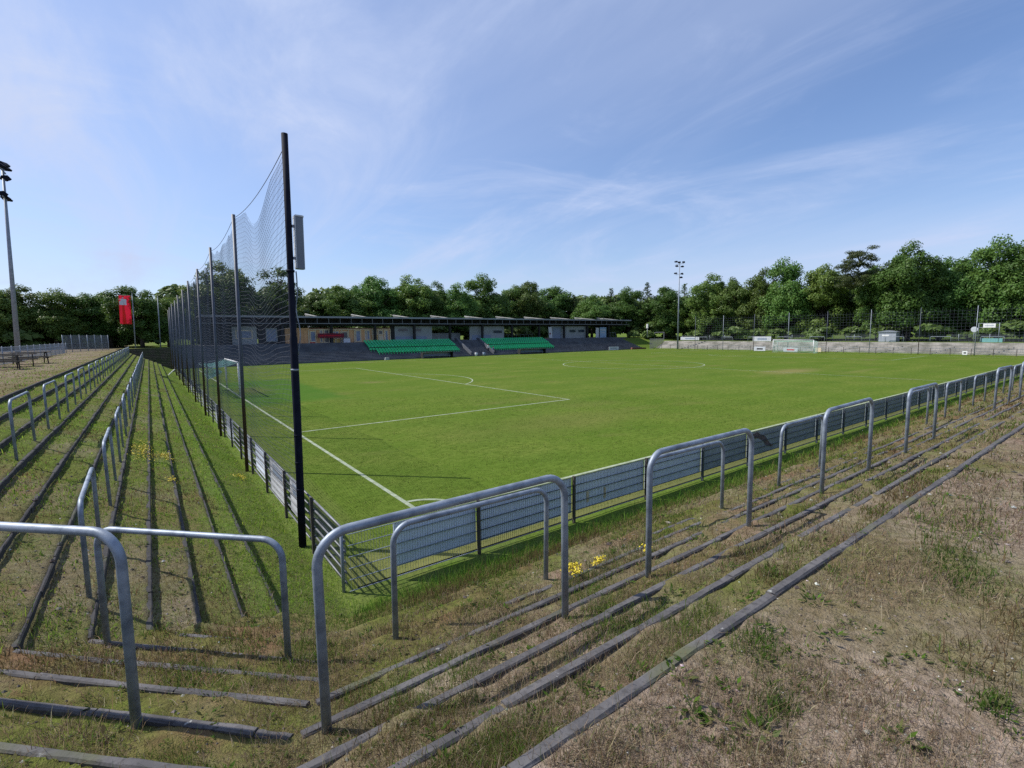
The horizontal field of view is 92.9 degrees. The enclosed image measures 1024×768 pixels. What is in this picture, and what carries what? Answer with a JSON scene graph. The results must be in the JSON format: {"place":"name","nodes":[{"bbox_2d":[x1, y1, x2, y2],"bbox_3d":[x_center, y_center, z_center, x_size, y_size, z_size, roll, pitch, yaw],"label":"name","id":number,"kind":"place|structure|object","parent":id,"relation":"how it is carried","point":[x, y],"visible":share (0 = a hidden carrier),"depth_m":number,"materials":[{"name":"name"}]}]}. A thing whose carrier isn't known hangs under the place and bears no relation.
{"place":"outdoors","nodes":[
{"label":"outdoors","id":0,"kind":"place"},
{"bbox_2d":[180,337,639,368],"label":"stand terrace","id":1,"kind":"structure","parent":0,"point":[331,352],"depth_m":84.10,"materials":[{"name":"concrete"}]},
{"bbox_2d":[193,313,630,344],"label":"grandstand","id":2,"kind":"object","parent":1,"relation":"on","point":[400,328],"visible":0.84,"depth_m":93.83,"materials":[{"name":"grey concrete"}]},
{"bbox_2d":[483,337,554,349],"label":"stadium seats","id":3,"kind":"object","parent":1,"relation":"on","point":[519,340],"visible":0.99,"depth_m":106.10,"materials":[{"name":"green plastic"}]},
{"bbox_2d":[0,331,1023,767],"bbox_3d":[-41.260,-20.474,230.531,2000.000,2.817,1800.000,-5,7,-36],"label":"ground","id":4,"kind":"structure","parent":0,"point":[778,609],"depth_m":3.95,"materials":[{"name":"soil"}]},
{"bbox_2d":[0,161,20,351],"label":"floodlight mast","id":5,"kind":"object","parent":4,"relation":"on","point":[4,166],"visible":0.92,"depth_m":44.70,"materials":[{"name":"metal"}]},
{"bbox_2d":[0,289,37,348],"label":"leafy tree","id":6,"kind":"object","parent":4,"relation":"on","point":[6,319],"visible":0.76,"depth_m":67.02,"materials":[{"name":"green plant"}]},
{"bbox_2d":[8,391,35,460],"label":"crush barrier","id":7,"kind":"object","parent":4,"relation":"on","point":[10,400],"visible":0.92,"depth_m":8.64,"materials":[{"name":"metal"}]},
{"bbox_2d":[0,283,62,341],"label":"leafy tree","id":8,"kind":"object","parent":4,"relation":"on","point":[29,297],"visible":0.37,"depth_m":69.47,"materials":[{"name":"green plant"}]},
{"bbox_2d":[0,343,66,364],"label":"fence","id":9,"kind":"object","parent":4,"relation":"on","point":[49,346],"visible":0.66,"depth_m":39.07,"materials":[{"name":"metal"}]},
{"bbox_2d":[43,380,60,428],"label":"crush barrier","id":10,"kind":"object","parent":4,"relation":"on","point":[45,403],"visible":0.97,"depth_m":11.46,"materials":[{"name":"metal"}]},
{"bbox_2d":[22,288,89,346],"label":"leafy tree","id":11,"kind":"object","parent":4,"relation":"on","point":[54,317],"visible":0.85,"depth_m":70.80,"materials":[{"name":"green plant"}]},
{"bbox_2d":[64,372,76,411],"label":"crush barrier","id":12,"kind":"object","parent":4,"relation":"on","point":[65,380],"visible":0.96,"depth_m":14.24,"materials":[{"name":"metal"}]},
{"bbox_2d":[0,521,141,728],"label":"crush barrier","id":13,"kind":"object","parent":4,"relation":"on","point":[112,542],"visible":0.93,"depth_m":2.65,"materials":[{"name":"metal"}]},
{"bbox_2d":[57,292,112,341],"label":"leafy tree","id":14,"kind":"object","parent":4,"relation":"on","point":[83,301],"visible":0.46,"depth_m":74.02,"materials":[{"name":"green plant"}]},
{"bbox_2d":[61,335,108,351],"bbox_3d":[-51.660,-4.918,59.253,0.078,2.100,11.945,-3,6,-20],"label":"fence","id":15,"kind":"object","parent":4,"relation":"on","point":[77,344],"visible":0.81,"depth_m":58.70,"materials":[{"name":"metal"}]},
{"bbox_2d":[77,467,101,597],"bbox_3d":[-5.014,1.792,5.809,0.048,1.314,1.817,-5,8,-37],"label":"crush barrier","id":16,"kind":"object","parent":4,"relation":"on","point":[91,474],"visible":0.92,"depth_m":5.13,"materials":[{"name":"metal"}]},
{"bbox_2d":[102,427,116,505],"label":"crush barrier","id":17,"kind":"object","parent":4,"relation":"on","point":[108,432],"visible":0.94,"depth_m":7.98,"materials":[{"name":"metal"}]},
{"bbox_2d":[81,292,139,347],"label":"leafy tree","id":18,"kind":"object","parent":4,"relation":"on","point":[104,327],"visible":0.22,"depth_m":75.32,"materials":[{"name":"green plant"}]},
{"bbox_2d":[114,406,123,461],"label":"crush barrier","id":19,"kind":"object","parent":4,"relation":"on","point":[118,410],"visible":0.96,"depth_m":10.84,"materials":[{"name":"metal"}]},
{"bbox_2d":[122,393,127,435],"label":"crush barrier","id":20,"kind":"object","parent":4,"relation":"on","point":[125,419],"visible":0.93,"depth_m":13.69,"materials":[{"name":"metal"}]},
{"bbox_2d":[132,295,135,347],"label":"flagpole","id":21,"kind":"object","parent":4,"relation":"on","point":[133,323],"visible":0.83,"depth_m":71.43,"materials":[{"name":"metal"}]},
{"bbox_2d":[118,295,131,323],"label":"flag","id":22,"kind":"object","parent":21,"relation":"hanging from","point":[125,310],"visible":1,"depth_m":70.59,"materials":[{"name":"red fabric"}]},
{"bbox_2d":[97,284,181,347],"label":"leafy tree","id":23,"kind":"object","parent":4,"relation":"on","point":[144,306],"visible":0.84,"depth_m":73.52,"materials":[{"name":"green plant"}]},
{"bbox_2d":[0,349,280,649],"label":"kerb","id":24,"kind":"structure","parent":4,"relation":"on","point":[5,545],"depth_m":8.66,"materials":[{"name":"concrete"}]},
{"bbox_2d":[116,348,172,368],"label":"corner terrace","id":25,"kind":"structure","parent":4,"relation":"on","point":[161,356],"depth_m":67.56,"materials":[{"name":"grey concrete"}]},
{"bbox_2d":[146,297,194,346],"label":"leafy tree","id":26,"kind":"object","parent":4,"relation":"on","point":[164,300],"visible":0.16,"depth_m":77.19,"materials":[{"name":"green plant"}]},
{"bbox_2d":[181,289,189,392],"bbox_3d":[-25.038,-3.154,37.330,0.099,8.067,0.104,-4,7,-36],"label":"net pole","id":27,"kind":"object","parent":4,"relation":"on","point":[185,340],"visible":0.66,"depth_m":37.27,"materials":[{"name":"black metal"}]},
{"bbox_2d":[187,281,196,401],"bbox_3d":[-20.893,-2.629,31.757,0.099,8.076,0.104,-4,7,-36],"label":"net pole","id":28,"kind":"object","parent":4,"relation":"on","point":[191,341],"visible":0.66,"depth_m":31.70,"materials":[{"name":"black metal"}]},
{"bbox_2d":[94,526,291,661],"bbox_3d":[-2.794,1.932,4.239,1.842,1.349,0.055,1,6,9],"label":"crush barrier","id":29,"kind":"object","parent":4,"relation":"on","point":[276,546],"visible":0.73,"depth_m":4.14,"materials":[{"name":"metal"}]},
{"bbox_2d":[196,269,206,415],"bbox_3d":[-16.736,-2.099,26.232,0.099,8.065,0.104,-4,7,-36],"label":"net pole","id":30,"kind":"object","parent":4,"relation":"on","point":[201,345],"visible":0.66,"depth_m":26.19,"materials":[{"name":"black metal"}]},
{"bbox_2d":[209,247,221,435],"bbox_3d":[-12.556,-1.614,20.625,0.099,8.162,0.104,-4,7,-36],"label":"net pole","id":31,"kind":"object","parent":4,"relation":"on","point":[215,340],"visible":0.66,"depth_m":20.57,"materials":[{"name":"black metal"}]},
{"bbox_2d":[183,260,260,333],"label":"leafy tree","id":32,"kind":"object","parent":4,"relation":"on","point":[228,303],"visible":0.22,"depth_m":85.89,"materials":[{"name":"green plant"}]},
{"bbox_2d":[231,214,248,471],"bbox_3d":[-8.405,-1.067,15.066,0.099,8.123,0.104,-4,7,-36],"label":"net pole","id":33,"kind":"object","parent":4,"relation":"on","point":[240,342],"visible":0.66,"depth_m":15.01,"materials":[{"name":"black metal"}]},
{"bbox_2d":[174,367,347,592],"bbox_3d":[-23.412,0.378,35.696,0.117,1.340,69.228,-5,7,-36],"label":"rail fence","id":34,"kind":"object","parent":4,"relation":"on","point":[340,552],"visible":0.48,"depth_m":9.87,"materials":[{"name":"metal"}]},
{"bbox_2d":[269,458,283,502],"bbox_3d":[-6.032,2.470,12.514,0.016,0.880,1.950,-5,7,-36],"label":"advertising board","id":35,"kind":"object","parent":34,"relation":"attached to","point":[276,467],"visible":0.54,"depth_m":12.56,"materials":[{"name":"white plastic"}]},
{"bbox_2d":[245,266,314,331],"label":"leafy tree","id":36,"kind":"object","parent":4,"relation":"on","point":[269,303],"visible":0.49,"depth_m":92.29,"materials":[{"name":"green plant"}]},
{"bbox_2d":[281,132,306,547],"bbox_3d":[-4.179,-0.598,9.564,0.347,8.230,0.180,-4,7,-36],"label":"net pole","id":37,"kind":"object","parent":4,"relation":"on","point":[298,258],"visible":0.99,"depth_m":9.41,"materials":[{"name":"metal"}]},
{"bbox_2d":[168,160,302,499],"bbox_3d":[-24.974,-3.595,37.303,0.142,7.087,69.604,-5,7,-36],"label":"ball net","id":38,"kind":"object","parent":37,"relation":"attached to","point":[268,267],"visible":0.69,"depth_m":15.75,"materials":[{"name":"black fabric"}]},
{"bbox_2d":[297,291,337,327],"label":"leafy tree","id":39,"kind":"object","parent":4,"relation":"on","point":[312,299],"visible":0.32,"depth_m":104.21,"materials":[{"name":"green plant"}]},
{"bbox_2d":[312,284,371,327],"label":"leafy tree","id":40,"kind":"object","parent":4,"relation":"on","point":[346,303],"visible":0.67,"depth_m":104.28,"materials":[{"name":"green plant"}]},
{"bbox_2d":[348,275,406,327],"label":"leafy tree","id":41,"kind":"object","parent":4,"relation":"on","point":[374,292],"visible":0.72,"depth_m":111.13,"materials":[{"name":"green plant"}]},
{"bbox_2d":[124,440,645,576],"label":"flowers","id":42,"kind":"object","parent":4,"relation":"on","point":[599,560],"visible":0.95,"depth_m":5.74,"materials":[{"name":"yellow plant"}]},
{"bbox_2d":[384,274,437,316],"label":"leafy tree","id":43,"kind":"object","parent":4,"relation":"on","point":[417,305],"visible":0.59,"depth_m":113.43,"materials":[{"name":"green plant"}]},
{"bbox_2d":[415,281,457,331],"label":"leafy tree","id":44,"kind":"object","parent":4,"relation":"on","point":[438,300],"visible":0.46,"depth_m":117.84,"materials":[{"name":"green plant"}]},
{"bbox_2d":[312,475,568,734],"bbox_3d":[-0.312,1.387,3.146,1.822,1.364,0.053,-5,7,-36],"label":"crush barrier","id":45,"kind":"object","parent":4,"relation":"on","point":[329,539],"visible":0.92,"depth_m":2.73,"materials":[{"name":"metal"}]},
{"bbox_2d":[437,282,480,332],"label":"leafy tree","id":46,"kind":"object","parent":4,"relation":"on","point":[466,304],"visible":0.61,"depth_m":118.90,"materials":[{"name":"green plant"}]},
{"bbox_2d":[390,488,548,639],"bbox_3d":[-0.334,1.841,4.854,1.822,1.364,0.055,-5,8,-36],"label":"crush barrier","id":47,"kind":"object","parent":4,"relation":"on","point":[396,533],"visible":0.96,"depth_m":4.54,"materials":[{"name":"metal"}]},
{"bbox_2d":[455,338,494,354],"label":"stairs","id":48,"kind":"structure","parent":4,"relation":"on","point":[468,350],"depth_m":98.17,"materials":[{"name":"concrete"}]},
{"bbox_2d":[463,272,512,328],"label":"leafy tree","id":49,"kind":"object","parent":4,"relation":"on","point":[493,304],"visible":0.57,"depth_m":126.24,"materials":[{"name":"green plant"}]},
{"bbox_2d":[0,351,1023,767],"bbox_3d":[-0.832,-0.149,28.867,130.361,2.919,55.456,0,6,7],"label":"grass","id":50,"kind":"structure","parent":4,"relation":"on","point":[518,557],"depth_m":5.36,"materials":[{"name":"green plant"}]},
{"bbox_2d":[0,390,1023,767],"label":"kerb","id":51,"kind":"structure","parent":4,"relation":"on","point":[628,692],"depth_m":3.08,"materials":[{"name":"concrete"}]},
{"bbox_2d":[0,387,1023,767],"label":"weeds","id":52,"kind":"object","parent":4,"relation":"on","point":[682,695],"visible":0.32,"depth_m":2.57,"materials":[{"name":"green plant"}]},
{"bbox_2d":[0,280,1023,349],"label":"forest","id":53,"kind":"object","parent":4,"relation":"on","point":[818,332],"visible":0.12,"depth_m":103.07,"materials":[{"name":"green plant"}]},
{"bbox_2d":[500,284,537,329],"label":"leafy tree","id":54,"kind":"object","parent":4,"relation":"on","point":[511,294],"visible":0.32,"depth_m":134.14,"materials":[{"name":"green plant"}]},
{"bbox_2d":[512,281,546,327],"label":"leafy tree","id":55,"kind":"object","parent":4,"relation":"on","point":[527,291],"visible":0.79,"depth_m":134.03,"materials":[{"name":"green plant"}]},
{"bbox_2d":[531,286,572,331],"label":"leafy tree","id":56,"kind":"object","parent":4,"relation":"on","point":[555,298],"visible":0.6,"depth_m":141.03,"materials":[{"name":"green plant"}]},
{"bbox_2d":[123,538,1023,737],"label":"weed tufts","id":57,"kind":"object","parent":4,"relation":"on","point":[991,694],"visible":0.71,"depth_m":2.42,"materials":[{"name":"green plant"}]},
{"bbox_2d":[569,294,611,336],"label":"leafy tree","id":58,"kind":"object","parent":4,"relation":"on","point":[596,308],"visible":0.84,"depth_m":136.63,"materials":[{"name":"green plant"}]},
{"bbox_2d":[181,349,1023,586],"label":"pitch","id":59,"kind":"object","parent":4,"relation":"on","point":[630,378],"visible":0.75,"depth_m":27.98,"materials":[{"name":"green plant"}]},
{"bbox_2d":[198,358,240,398],"bbox_3d":[-22.370,-0.551,36.982,2.032,2.500,7.440,-5,7,-36],"label":"football goal","id":60,"kind":"object","parent":59,"relation":"on","point":[229,360],"visible":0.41,"depth_m":36.14,"materials":[{"name":"white paint"}]},
{"bbox_2d":[421,351,452,358],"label":"dugout","id":61,"kind":"object","parent":59,"relation":"on","point":[427,354],"visible":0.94,"depth_m":89.27,"materials":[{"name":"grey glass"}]},
{"bbox_2d":[223,394,900,581],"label":"pitch grass","id":62,"kind":"structure","parent":59,"relation":"on","point":[412,482],"depth_m":19.73,"materials":[{"name":"green plant"}]},
{"bbox_2d":[213,349,1021,510],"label":"pitch markings","id":63,"kind":"object","parent":59,"relation":"on","point":[371,480],"visible":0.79,"depth_m":19.14,"materials":[{"name":"white paint"}]},
{"bbox_2d":[772,340,817,352],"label":"football goal","id":64,"kind":"object","parent":59,"relation":"on","point":[806,341],"visible":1,"depth_m":93.86,"materials":[{"name":"white paint"}]},
{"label":"far net pole","id":65,"kind":"object","parent":59,"relation":"on","visible":0},
{"bbox_2d":[695,306,1023,352],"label":"ball net","id":66,"kind":"object","parent":65,"relation":"attached to","point":[871,330],"visible":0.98,"depth_m":86.62,"materials":[{"name":"black fabric"}]},
{"bbox_2d":[607,286,646,337],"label":"leafy tree","id":67,"kind":"object","parent":4,"relation":"on","point":[624,309],"visible":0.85,"depth_m":139.53,"materials":[{"name":"green plant"}]},
{"bbox_2d":[629,282,654,331],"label":"conifer tree","id":68,"kind":"object","parent":4,"relation":"on","point":[646,289],"visible":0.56,"depth_m":138.13,"materials":[{"name":"green plant"}]},
{"bbox_2d":[641,286,694,337],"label":"leafy tree","id":69,"kind":"object","parent":4,"relation":"on","point":[666,314],"visible":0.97,"depth_m":134.17,"materials":[{"name":"green plant"}]},
{"bbox_2d":[674,261,684,348],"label":"floodlight mast","id":70,"kind":"object","parent":4,"relation":"on","point":[679,262],"visible":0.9,"depth_m":118.67,"materials":[{"name":"metal"}]},
{"bbox_2d":[347,365,1023,591],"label":"fence","id":71,"kind":"object","parent":4,"relation":"on","point":[696,465],"visible":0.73,"depth_m":12.37,"materials":[{"name":"metal"}]},
{"bbox_2d":[393,509,475,565],"bbox_3d":[-1.379,2.740,8.939,1.670,0.788,0.014,-5,7,-36],"label":"advertising board","id":72,"kind":"object","parent":71,"relation":"attached to","point":[432,537],"visible":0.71,"depth_m":8.91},
{"bbox_2d":[480,479,570,539],"bbox_3d":[0.330,2.594,10.202,2.470,0.795,0.014,-5,7,-36],"label":"advertising board","id":73,"kind":"object","parent":71,"relation":"attached to","point":[504,518],"visible":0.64,"depth_m":10.07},
{"bbox_2d":[576,460,643,509],"bbox_3d":[2.362,2.407,11.698,2.470,0.777,0.020,-5,7,-36],"label":"advertising board","id":74,"kind":"object","parent":71,"relation":"attached to","point":[595,483],"visible":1,"depth_m":11.65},
{"bbox_2d":[644,449,699,485],"bbox_3d":[4.390,2.230,13.200,2.470,0.779,0.014,-5,7,-36],"label":"advertising board","id":75,"kind":"object","parent":71,"relation":"attached to","point":[687,465],"visible":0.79,"depth_m":13.22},
{"bbox_2d":[701,434,745,470],"bbox_3d":[6.420,2.054,14.700,2.470,0.783,0.014,-5,7,-36],"label":"advertising board","id":76,"kind":"object","parent":71,"relation":"attached to","point":[709,458],"visible":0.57,"depth_m":14.76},
{"bbox_2d":[746,425,782,456],"bbox_3d":[8.452,1.873,16.197,2.470,0.778,0.020,-5,7,-36],"label":"advertising board","id":77,"kind":"object","parent":71,"relation":"attached to","point":[767,436],"visible":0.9,"depth_m":16.19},
{"bbox_2d":[783,419,814,445],"bbox_3d":[10.480,1.692,17.698,2.470,0.772,0.014,-5,7,-36],"label":"advertising board","id":78,"kind":"object","parent":71,"relation":"attached to","point":[803,431],"visible":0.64,"depth_m":17.71,"materials":[{"name":"white plastic"}]},
{"bbox_2d":[815,412,841,436],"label":"advertising board","id":79,"kind":"object","parent":71,"relation":"attached to","point":[832,424],"visible":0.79,"depth_m":19.38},
{"bbox_2d":[842,404,864,426],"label":"advertising board","id":80,"kind":"object","parent":71,"relation":"attached to","point":[851,417],"visible":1,"depth_m":20.66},
{"bbox_2d":[657,441,724,508],"bbox_3d":[2.526,1.585,6.973,1.822,1.364,0.053,-5,7,-36],"label":"crush barrier","id":81,"kind":"object","parent":4,"relation":"on","point":[720,443],"visible":0.48,"depth_m":7.37,"materials":[{"name":"metal"}]},
{"bbox_2d":[645,428,753,577],"bbox_3d":[1.905,1.198,4.801,1.822,1.364,0.053,-5,7,-37],"label":"crush barrier","id":82,"kind":"object","parent":4,"relation":"on","point":[656,454],"visible":0.93,"depth_m":4.42,"materials":[{"name":"metal"}]},
{"bbox_2d":[683,272,729,339],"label":"leafy tree","id":83,"kind":"object","parent":4,"relation":"on","point":[705,301],"visible":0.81,"depth_m":125.39,"materials":[{"name":"green plant"}]},
{"bbox_2d":[716,276,755,339],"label":"leafy tree","id":84,"kind":"object","parent":4,"relation":"on","point":[734,295],"visible":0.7,"depth_m":121.55,"materials":[{"name":"green plant"}]},
{"bbox_2d":[729,267,782,329],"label":"leafy tree","id":85,"kind":"object","parent":4,"relation":"on","point":[759,284],"visible":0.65,"depth_m":118.07,"materials":[{"name":"green plant"}]},
{"bbox_2d":[757,256,813,340],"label":"leafy tree","id":86,"kind":"object","parent":4,"relation":"on","point":[789,299],"visible":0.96,"depth_m":111.28,"materials":[{"name":"green plant"}]},
{"bbox_2d":[777,415,822,485],"bbox_3d":[5.441,1.329,9.138,1.822,1.364,0.053,-5,8,-37],"label":"crush barrier","id":87,"kind":"object","parent":4,"relation":"on","point":[781,445],"visible":0.81,"depth_m":8.63,"materials":[{"name":"metal"}]},
{"bbox_2d":[792,262,855,340],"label":"leafy tree","id":88,"kind":"object","parent":4,"relation":"on","point":[827,296],"visible":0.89,"depth_m":106.45,"materials":[{"name":"green plant"}]},
{"bbox_2d":[661,345,1023,356],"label":"rail fence","id":89,"kind":"object","parent":4,"relation":"on","point":[930,350],"visible":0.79,"depth_m":86.89,"materials":[{"name":"metal"}]},
{"bbox_2d":[819,397,873,493],"bbox_3d":[4.798,0.936,6.938,1.822,1.364,0.055,-6,7,-37],"label":"crush barrier","id":90,"kind":"object","parent":4,"relation":"on","point":[824,439],"visible":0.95,"depth_m":6.52,"materials":[{"name":"metal"}]},
{"bbox_2d":[682,334,1023,341],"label":"back fence","id":91,"kind":"object","parent":4,"relation":"on","point":[854,337],"visible":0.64,"depth_m":95.97,"materials":[{"name":"metal"}]},
{"bbox_2d":[833,245,881,292],"label":"pine tree","id":92,"kind":"object","parent":4,"relation":"on","point":[850,280],"visible":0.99,"depth_m":97.22,"materials":[{"name":"green plant"}]},
{"bbox_2d":[850,263,899,339],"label":"leafy tree","id":93,"kind":"object","parent":4,"relation":"on","point":[866,295],"visible":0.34,"depth_m":99.92,"materials":[{"name":"green plant"}]},
{"bbox_2d":[878,330,900,341],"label":"hut","id":94,"kind":"object","parent":4,"relation":"on","point":[893,335],"visible":1,"depth_m":92.09,"materials":[{"name":"grey metal"}]},
{"bbox_2d":[869,239,953,340],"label":"leafy tree","id":95,"kind":"object","parent":4,"relation":"on","point":[900,276],"visible":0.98,"depth_m":91.21,"materials":[{"name":"green plant"}]},
{"bbox_2d":[909,387,929,425],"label":"crush barrier","id":96,"kind":"object","parent":4,"relation":"on","point":[928,399],"visible":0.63,"depth_m":13.86,"materials":[{"name":"metal"}]},
{"bbox_2d":[904,383,938,452],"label":"crush barrier","id":97,"kind":"object","parent":4,"relation":"on","point":[911,390],"visible":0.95,"depth_m":8.55,"materials":[{"name":"metal"}]},
{"bbox_2d":[913,256,983,340],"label":"leafy tree","id":98,"kind":"object","parent":4,"relation":"on","point":[959,284],"visible":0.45,"depth_m":90.54,"materials":[{"name":"green plant"}]},
{"bbox_2d":[944,379,962,417],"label":"crush barrier","id":99,"kind":"object","parent":4,"relation":"on","point":[946,395],"visible":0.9,"depth_m":15.11,"materials":[{"name":"metal"}]},
{"bbox_2d":[949,247,991,339],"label":"leafy tree","id":100,"kind":"object","parent":4,"relation":"on","point":[966,265],"visible":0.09,"depth_m":95.94,"materials":[{"name":"green plant"}]},
{"bbox_2d":[955,234,1023,326],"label":"leafy tree","id":101,"kind":"object","parent":4,"relation":"on","point":[1007,285],"visible":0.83,"depth_m":86.61,"materials":[{"name":"green plant"}]},
{"bbox_2d":[979,245,1023,319],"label":"leafy tree","id":102,"kind":"object","parent":4,"relation":"on","point":[1013,264],"visible":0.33,"depth_m":84.78,"materials":[{"name":"green plant"}]},
{"bbox_2d":[993,365,1012,410],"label":"crush barrier","id":103,"kind":"object","parent":4,"relation":"on","point":[996,384],"visible":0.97,"depth_m":12.75,"materials":[{"name":"metal"}]},
{"bbox_2d":[0,0,1023,326],"label":"sky","id":104,"kind":"structure","parent":0,"point":[581,147],"materials":[{"name":"blue"}]},
{"bbox_2d":[656,341,1023,355],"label":"terrace","id":105,"kind":"structure","parent":0,"point":[851,346],"depth_m":89.83,"materials":[{"name":"concrete"}]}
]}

